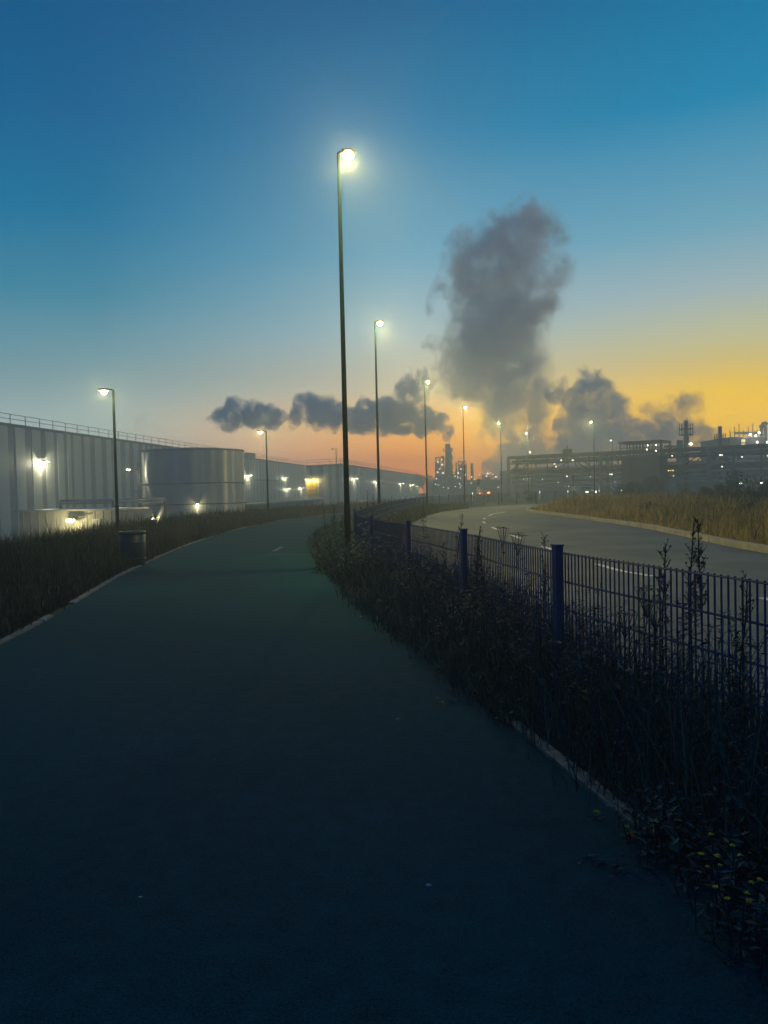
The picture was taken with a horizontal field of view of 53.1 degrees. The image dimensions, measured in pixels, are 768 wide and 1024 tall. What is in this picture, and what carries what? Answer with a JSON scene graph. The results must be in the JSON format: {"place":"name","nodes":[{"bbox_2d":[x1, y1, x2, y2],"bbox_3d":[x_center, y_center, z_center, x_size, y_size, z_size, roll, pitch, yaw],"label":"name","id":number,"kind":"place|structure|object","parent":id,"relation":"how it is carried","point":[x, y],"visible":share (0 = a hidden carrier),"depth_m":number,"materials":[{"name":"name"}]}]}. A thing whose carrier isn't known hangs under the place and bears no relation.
{"place":"outdoors","nodes":[
{"label":"outdoors","id":0,"kind":"place"},
{"bbox_2d":[310,530,323,572],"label":"tall weed","id":1,"kind":"object","parent":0,"point":[316,542],"visible":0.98,"depth_m":14.31,"materials":[{"name":"green plant"}]},
{"bbox_2d":[0,499,767,1023],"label":"path","id":2,"kind":"structure","parent":0,"point":[260,775],"depth_m":3.30,"materials":[{"name":"grey asphalt"}]},
{"bbox_2d":[272,554,310,554],"bbox_3d":[-2.139,1.024,18.560,1.626,0.001,0.239,-1,2,23],"label":"asphalt patch","id":3,"kind":"object","parent":2,"relation":"on","point":[291,554],"visible":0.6,"depth_m":18.55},
{"bbox_2d":[587,809,606,820],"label":"dandelion","id":4,"kind":"object","parent":2,"relation":"on","point":[596,814],"visible":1,"depth_m":3.48,"materials":[{"name":"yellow plant"}]},
{"bbox_2d":[616,824,631,833],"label":"dandelion","id":5,"kind":"object","parent":2,"relation":"on","point":[626,827],"visible":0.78,"depth_m":3.33,"materials":[{"name":"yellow plant"}]},
{"bbox_2d":[680,833,748,939],"bbox_3d":[1.127,1.260,2.579,0.255,0.307,0.170,-3,2,-39],"label":"ragwort","id":6,"kind":"object","parent":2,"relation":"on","point":[731,880],"visible":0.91,"depth_m":2.57,"materials":[{"name":"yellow plant"}]},
{"bbox_2d":[725,877,767,964],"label":"ragwort","id":7,"kind":"object","parent":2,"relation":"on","point":[742,923],"visible":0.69,"depth_m":2.44,"materials":[{"name":"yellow plant"}]},
{"bbox_2d":[0,490,767,933],"bbox_3d":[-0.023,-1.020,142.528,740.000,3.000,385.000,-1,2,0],"label":"ground","id":8,"kind":"structure","parent":0,"point":[478,500],"depth_m":4.99,"materials":[{"name":"soil"}]},
{"bbox_2d":[58,530,69,570],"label":"umbel weed","id":9,"kind":"object","parent":8,"relation":"on","point":[63,536],"visible":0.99,"depth_m":15.02,"materials":[{"name":"brown plant"}]},
{"bbox_2d":[66,532,76,559],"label":"umbel weed","id":10,"kind":"object","parent":8,"relation":"on","point":[72,541],"visible":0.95,"depth_m":15.43,"materials":[{"name":"brown plant"}]},
{"bbox_2d":[14,507,148,539],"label":"pump shed","id":11,"kind":"structure","parent":8,"relation":"on","point":[36,517],"depth_m":67.25,"materials":[{"name":"metal"}]},
{"bbox_2d":[92,519,100,528],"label":"window","id":12,"kind":"structure","parent":11,"relation":"in","point":[98,520],"depth_m":66.31,"materials":[{"name":"glass"}]},
{"bbox_2d":[98,388,119,529],"bbox_3d":[-9.271,-1.439,25.928,0.530,5.450,0.218,-2,2,-10],"label":"street lamp","id":13,"kind":"object","parent":8,"relation":"on","point":[103,390],"visible":0.96,"depth_m":25.91,"materials":[{"name":"grey metal"}]},
{"bbox_2d":[59,497,166,517],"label":"pipeline","id":14,"kind":"object","parent":8,"relation":"on","point":[108,501],"visible":0.63,"depth_m":73.29,"materials":[{"name":"metal"}]},
{"bbox_2d":[118,530,145,566],"bbox_3d":[-5.440,0.789,16.616,0.584,0.750,0.584,-1,2,0],"label":"litter bin","id":15,"kind":"object","parent":8,"relation":"on","point":[131,543],"visible":0.89,"depth_m":16.39,"materials":[{"name":"grey metal"}]},
{"bbox_2d":[0,412,305,539],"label":"warehouse","id":16,"kind":"structure","parent":8,"relation":"on","point":[42,468],"depth_m":100.90,"materials":[{"name":"metal"}]},
{"bbox_2d":[0,512,329,640],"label":"curb","id":17,"kind":"structure","parent":8,"relation":"on","point":[15,624],"depth_m":11.99,"materials":[{"name":"grey concrete"}]},
{"bbox_2d":[125,447,244,519],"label":"storage tank","id":18,"kind":"object","parent":8,"relation":"on","point":[194,479],"visible":0.72,"depth_m":75.43,"materials":[{"name":"metal"}]},
{"bbox_2d":[0,498,424,636],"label":"bank grass","id":19,"kind":"structure","parent":8,"relation":"on","point":[163,532],"depth_m":18.57,"materials":[{"name":"green plant"}]},
{"bbox_2d":[257,430,268,511],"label":"street lamp","id":20,"kind":"object","parent":8,"relation":"on","point":[260,431],"visible":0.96,"depth_m":45.91,"materials":[{"name":"grey metal"}]},
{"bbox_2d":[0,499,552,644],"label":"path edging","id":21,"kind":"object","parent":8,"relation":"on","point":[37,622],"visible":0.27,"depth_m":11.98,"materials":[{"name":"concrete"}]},
{"bbox_2d":[246,500,320,509],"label":"brick annex","id":22,"kind":"object","parent":8,"relation":"on","point":[291,503],"visible":0.02,"depth_m":113.60,"materials":[{"name":"brick"}]},
{"bbox_2d":[245,497,323,509],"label":"pipeline","id":23,"kind":"object","parent":8,"relation":"on","point":[280,501],"visible":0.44,"depth_m":100.28,"materials":[{"name":"metal"}]},
{"bbox_2d":[320,510,333,561],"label":"tall weed","id":24,"kind":"object","parent":8,"relation":"on","point":[324,523],"visible":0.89,"depth_m":15.61,"materials":[{"name":"green plant"}]},
{"bbox_2d":[327,500,338,559],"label":"tall weed","id":25,"kind":"object","parent":8,"relation":"on","point":[334,523],"visible":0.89,"depth_m":16.00,"materials":[{"name":"green plant"}]},
{"bbox_2d":[334,517,346,565],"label":"tall weed","id":26,"kind":"object","parent":8,"relation":"on","point":[339,538],"visible":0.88,"depth_m":14.63,"materials":[{"name":"green plant"}]},
{"bbox_2d":[337,148,354,556],"bbox_3d":[-0.658,-2.800,14.949,0.384,8.400,0.207,-2,2,-10],"label":"street lamp","id":27,"kind":"object","parent":8,"relation":"on","point":[348,153],"visible":0.95,"depth_m":14.89,"materials":[{"name":"grey metal"}]},
{"bbox_2d":[305,458,418,505],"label":"warehouse","id":28,"kind":"structure","parent":8,"relation":"on","point":[326,481],"depth_m":179.65,"materials":[{"name":"grey metal"}]},
{"bbox_2d":[374,320,382,503],"bbox_3d":[-0.129,-3.236,29.943,0.384,8.400,0.207,-2,2,-10],"label":"street lamp","id":29,"kind":"object","parent":8,"relation":"on","point":[379,322],"visible":0.93,"depth_m":29.87,"materials":[{"name":"grey metal"}]},
{"bbox_2d":[389,496,396,525],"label":"tall weed","id":30,"kind":"object","parent":8,"relation":"on","point":[391,514],"visible":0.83,"depth_m":22.49,"materials":[{"name":"green plant"}]},
{"bbox_2d":[358,495,447,502],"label":"pipeline","id":31,"kind":"object","parent":8,"relation":"on","point":[376,499],"visible":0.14,"depth_m":118.14,"materials":[{"name":"metal"}]},
{"bbox_2d":[413,474,432,493],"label":"tree","id":32,"kind":"object","parent":8,"relation":"on","point":[420,479],"visible":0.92,"depth_m":289.22,"materials":[{"name":"green plant"}]},
{"bbox_2d":[420,496,426,536],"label":"tall weed","id":33,"kind":"object","parent":8,"relation":"on","point":[423,521],"visible":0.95,"depth_m":22.00,"materials":[{"name":"green plant"}]},
{"bbox_2d":[424,380,429,506],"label":"street lamp","id":34,"kind":"object","parent":8,"relation":"on","point":[427,381],"visible":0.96,"depth_m":46.38,"materials":[{"name":"grey metal"}]},
{"bbox_2d":[435,453,444,480],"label":"process tower","id":35,"kind":"structure","parent":8,"relation":"on","point":[439,471],"depth_m":216.65,"materials":[{"name":"metal"}]},
{"bbox_2d":[439,543,449,604],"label":"tall weed","id":36,"kind":"object","parent":8,"relation":"on","point":[442,555],"visible":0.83,"depth_m":8.62,"materials":[{"name":"green plant"}]},
{"bbox_2d":[355,501,534,629],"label":"roadside grass","id":37,"kind":"structure","parent":8,"relation":"on","point":[414,515],"depth_m":34.59,"materials":[{"name":"plant"}]},
{"bbox_2d":[443,444,453,480],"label":"smoke stack","id":38,"kind":"object","parent":8,"relation":"on","point":[448,462],"visible":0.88,"depth_m":218.92,"materials":[{"name":"metal"}]},
{"bbox_2d":[453,471,459,479],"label":"process tower","id":39,"kind":"structure","parent":8,"relation":"on","point":[454,476],"depth_m":220.69,"materials":[{"name":"metal"}]},
{"bbox_2d":[452,514,462,590],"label":"tall weed","id":40,"kind":"object","parent":8,"relation":"on","point":[461,524],"visible":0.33,"depth_m":9.22,"materials":[{"name":"green plant"}]},
{"bbox_2d":[458,457,466,479],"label":"process tower","id":41,"kind":"structure","parent":8,"relation":"on","point":[460,468],"depth_m":221.73,"materials":[{"name":"metal"}]},
{"bbox_2d":[428,474,499,495],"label":"refinery base","id":42,"kind":"object","parent":8,"relation":"on","point":[442,487],"visible":0.81,"depth_m":213.90,"materials":[{"name":"metal"}]},
{"bbox_2d":[463,406,466,503],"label":"street lamp","id":43,"kind":"object","parent":8,"relation":"on","point":[464,456],"visible":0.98,"depth_m":61.38,"materials":[{"name":"grey metal"}]},
{"bbox_2d":[471,463,473,479],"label":"chimney","id":44,"kind":"object","parent":8,"relation":"on","point":[472,474],"visible":0.55,"depth_m":219.39,"materials":[{"name":"metal"}]},
{"bbox_2d":[470,526,482,645],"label":"tall weed","id":45,"kind":"object","parent":8,"relation":"on","point":[476,564],"visible":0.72,"depth_m":7.31,"materials":[{"name":"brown plant"}]},
{"bbox_2d":[476,479,481,497],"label":"crossing sign","id":46,"kind":"object","parent":8,"relation":"on","point":[478,483],"visible":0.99,"depth_m":104.84,"materials":[{"name":"grey metal"}]},
{"bbox_2d":[473,488,489,498],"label":"car","id":47,"kind":"object","parent":8,"relation":"on","point":[484,491],"visible":0.67,"depth_m":106.48,"materials":[{"name":"paint"}]},
{"bbox_2d":[475,535,493,643],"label":"tall weed","id":48,"kind":"object","parent":8,"relation":"on","point":[484,574],"visible":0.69,"depth_m":7.02,"materials":[{"name":"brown plant"}]},
{"bbox_2d":[482,471,496,479],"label":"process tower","id":49,"kind":"structure","parent":8,"relation":"on","point":[487,478],"depth_m":218.74,"materials":[{"name":"metal"}]},
{"bbox_2d":[306,526,694,841],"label":"edge grass","id":50,"kind":"structure","parent":8,"relation":"on","point":[463,680],"depth_m":5.87,"materials":[{"name":"green plant"}]},
{"bbox_2d":[498,422,502,502],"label":"street lamp","id":51,"kind":"object","parent":8,"relation":"on","point":[501,462],"visible":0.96,"depth_m":76.86,"materials":[{"name":"grey metal"}]},
{"bbox_2d":[495,526,508,595],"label":"umbel weed","id":52,"kind":"object","parent":8,"relation":"on","point":[500,539],"visible":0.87,"depth_m":7.63,"materials":[{"name":"brown plant"}]},
{"bbox_2d":[508,532,528,647],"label":"umbel weed","id":53,"kind":"object","parent":8,"relation":"on","point":[517,566],"visible":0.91,"depth_m":6.44,"materials":[{"name":"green plant"}]},
{"bbox_2d":[525,432,528,491],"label":"street lamp","id":54,"kind":"object","parent":8,"relation":"on","point":[528,463],"visible":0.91,"depth_m":92.86,"materials":[{"name":"grey metal"}]},
{"bbox_2d":[523,490,535,501],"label":"bush","id":55,"kind":"object","parent":8,"relation":"on","point":[530,497],"visible":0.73,"depth_m":77.88,"materials":[{"name":"green plant"}]},
{"bbox_2d":[499,464,572,493],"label":"process hall","id":56,"kind":"structure","parent":8,"relation":"on","point":[547,489],"depth_m":184.94,"materials":[{"name":"metal"}]},
{"bbox_2d":[310,507,767,899],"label":"verge grass","id":57,"kind":"structure","parent":8,"relation":"on","point":[686,766],"depth_m":4.26,"materials":[{"name":"green plant"}]},
{"bbox_2d":[314,503,767,991],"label":"undergrowth","id":58,"kind":"object","parent":8,"relation":"on","point":[677,839],"visible":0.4,"depth_m":3.88,"materials":[{"name":"green plant"}]},
{"bbox_2d":[535,534,552,651],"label":"tall weed","id":59,"kind":"object","parent":8,"relation":"on","point":[543,542],"visible":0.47,"depth_m":6.00,"materials":[{"name":"green plant"}]},
{"bbox_2d":[353,490,767,787],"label":"fence","id":60,"kind":"object","parent":8,"relation":"on","point":[427,541],"visible":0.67,"depth_m":5.47,"materials":[{"name":"metal"}]},
{"bbox_2d":[570,475,576,495],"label":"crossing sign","id":61,"kind":"object","parent":8,"relation":"on","point":[573,478],"visible":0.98,"depth_m":99.85,"materials":[{"name":"grey metal"}]},
{"bbox_2d":[570,606,592,719],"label":"umbel weed","id":62,"kind":"object","parent":8,"relation":"on","point":[581,627],"visible":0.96,"depth_m":4.74,"materials":[{"name":"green plant"}]},
{"bbox_2d":[509,721,656,833],"bbox_3d":[0.989,1.412,4.116,0.079,0.120,1.618,-2,2,-11],"label":"verge edging","id":63,"kind":"object","parent":8,"relation":"on","point":[559,758],"visible":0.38,"depth_m":3.97,"materials":[{"name":"concrete"}]},
{"bbox_2d":[575,486,596,496],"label":"car","id":64,"kind":"object","parent":8,"relation":"on","point":[583,490],"visible":0.72,"depth_m":105.20,"materials":[{"name":"paint"}]},
{"bbox_2d":[590,420,594,495],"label":"street lamp","id":65,"kind":"object","parent":8,"relation":"on","point":[594,457],"visible":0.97,"depth_m":77.86,"materials":[{"name":"grey metal"}]},
{"bbox_2d":[569,468,621,491],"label":"process hall","id":66,"kind":"structure","parent":8,"relation":"on","point":[596,477],"depth_m":174.90,"materials":[{"name":"metal"}]},
{"bbox_2d":[595,486,621,494],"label":"car","id":67,"kind":"object","parent":8,"relation":"on","point":[612,488],"visible":0.27,"depth_m":109.42,"materials":[{"name":"silver paint"}]},
{"bbox_2d":[608,610,641,747],"bbox_3d":[1.328,0.950,4.215,0.182,0.824,0.174,-1,2,18],"label":"umbel weed","id":68,"kind":"object","parent":8,"relation":"on","point":[624,633],"visible":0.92,"depth_m":4.20,"materials":[{"name":"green plant"}]},
{"bbox_2d":[615,480,647,496],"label":"bush","id":69,"kind":"object","parent":8,"relation":"on","point":[634,488],"visible":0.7,"depth_m":79.17,"materials":[{"name":"green plant"}]},
{"bbox_2d":[506,443,767,497],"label":"pipe bridge","id":70,"kind":"structure","parent":8,"relation":"on","point":[710,463],"depth_m":100.38,"materials":[{"name":"metal"}]},
{"bbox_2d":[630,585,661,763],"bbox_3d":[1.400,0.879,4.125,0.192,0.968,0.169,-1,2,13],"label":"umbel weed","id":71,"kind":"object","parent":8,"relation":"on","point":[646,616],"visible":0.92,"depth_m":4.12,"materials":[{"name":"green plant"}]},
{"bbox_2d":[618,440,676,494],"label":"industrial building","id":72,"kind":"structure","parent":8,"relation":"on","point":[634,469],"depth_m":95.59,"materials":[{"name":"metal"}]},
{"bbox_2d":[637,501,659,518],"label":"shrub","id":73,"kind":"object","parent":8,"relation":"on","point":[648,505],"visible":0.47,"depth_m":32.95,"materials":[{"name":"green plant"}]},
{"bbox_2d":[531,485,767,544],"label":"dry grass field","id":74,"kind":"structure","parent":8,"relation":"on","point":[749,526],"depth_m":29.38,"materials":[{"name":"beige plant"}]},
{"bbox_2d":[642,475,666,494],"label":"bush","id":75,"kind":"object","parent":8,"relation":"on","point":[656,483],"visible":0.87,"depth_m":91.09,"materials":[{"name":"green plant"}]},
{"bbox_2d":[639,598,674,774],"bbox_3d":[1.415,0.907,3.963,0.196,0.920,0.208,-1,2,0],"label":"umbel weed","id":76,"kind":"object","parent":8,"relation":"on","point":[661,650],"visible":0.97,"depth_m":3.96,"materials":[{"name":"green plant"}]},
{"bbox_2d":[649,539,676,727],"bbox_3d":[1.609,0.751,4.424,0.205,1.196,0.221,-1,2,0],"label":"tall weed","id":77,"kind":"object","parent":8,"relation":"on","point":[665,551],"visible":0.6,"depth_m":4.45,"materials":[{"name":"green plant"}]},
{"bbox_2d":[676,440,683,492],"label":"chimney","id":78,"kind":"object","parent":8,"relation":"on","point":[679,486],"visible":0.39,"depth_m":127.38,"materials":[{"name":"metal"}]},
{"bbox_2d":[593,485,767,516],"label":"dark herbs","id":79,"kind":"object","parent":8,"relation":"on","point":[757,494],"visible":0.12,"depth_m":40.15,"materials":[{"name":"brown plant"}]},
{"bbox_2d":[668,460,700,490],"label":"process hall","id":80,"kind":"structure","parent":8,"relation":"on","point":[672,486],"depth_m":164.91,"materials":[{"name":"metal"}]},
{"bbox_2d":[679,420,693,490],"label":"chimney","id":81,"kind":"object","parent":8,"relation":"on","point":[686,429],"visible":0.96,"depth_m":124.48,"materials":[{"name":"metal"}]},
{"bbox_2d":[678,519,705,738],"bbox_3d":[1.708,0.693,4.266,0.207,1.317,0.216,-1,2,0],"label":"tall weed","id":82,"kind":"object","parent":8,"relation":"on","point":[691,599],"visible":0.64,"depth_m":4.29,"materials":[{"name":"green plant"}]},
{"bbox_2d":[686,516,720,740],"bbox_3d":[1.794,0.683,4.323,0.200,1.330,0.204,-3,2,-37],"label":"tall weed","id":83,"kind":"object","parent":8,"relation":"on","point":[698,562],"visible":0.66,"depth_m":4.30,"materials":[{"name":"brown plant"}]},
{"bbox_2d":[697,482,732,493],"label":"bush","id":84,"kind":"object","parent":8,"relation":"on","point":[719,486],"visible":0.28,"depth_m":58.39,"materials":[{"name":"green plant"}]},
{"bbox_2d":[714,426,725,483],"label":"chimney","id":85,"kind":"object","parent":8,"relation":"on","point":[719,436],"visible":0.51,"depth_m":124.54,"materials":[{"name":"metal"}]},
{"bbox_2d":[693,452,767,490],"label":"process hall","id":86,"kind":"structure","parent":8,"relation":"on","point":[696,486],"depth_m":141.93,"materials":[{"name":"metal"}]},
{"bbox_2d":[699,421,767,459],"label":"compressor house","id":87,"kind":"structure","parent":86,"relation":"on","point":[755,439],"depth_m":149.80,"materials":[{"name":"metal"}]},
{"bbox_2d":[702,853,767,966],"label":"ragwort","id":88,"kind":"object","parent":8,"relation":"on","point":[732,913],"visible":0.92,"depth_m":2.43,"materials":[{"name":"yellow plant"}]},
{"bbox_2d":[722,570,755,777],"bbox_3d":[1.752,0.825,3.754,0.220,1.080,0.185,-1,2,12],"label":"tall weed","id":89,"kind":"object","parent":8,"relation":"on","point":[746,617],"visible":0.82,"depth_m":3.76,"materials":[{"name":"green plant"}]},
{"bbox_2d":[724,469,767,490],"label":"bush","id":90,"kind":"object","parent":8,"relation":"on","point":[730,482],"visible":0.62,"depth_m":61.28,"materials":[{"name":"green plant"}]},
{"bbox_2d":[759,479,767,491],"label":"bush","id":91,"kind":"object","parent":8,"relation":"on","point":[764,485],"visible":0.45,"depth_m":55.25,"materials":[{"name":"green plant"}]},
{"bbox_2d":[0,0,767,493],"label":"sky","id":92,"kind":"structure","parent":0,"point":[555,212],"materials":[{"name":"blue"}]},
{"bbox_2d":[403,504,767,732],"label":"road","id":93,"kind":"structure","parent":0,"point":[608,541],"depth_m":15.43,"materials":[{"name":"grey asphalt"}]},
{"bbox_2d":[482,512,767,599],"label":"road markings","id":94,"kind":"object","parent":93,"relation":"on","point":[596,564],"visible":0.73,"depth_m":14.35,"materials":[{"name":"paint"}]},
{"bbox_2d":[526,507,767,552],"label":"road kerb","id":95,"kind":"structure","parent":93,"relation":"on","point":[757,547],"depth_m":22.57,"materials":[{"name":"concrete"}]}
]}

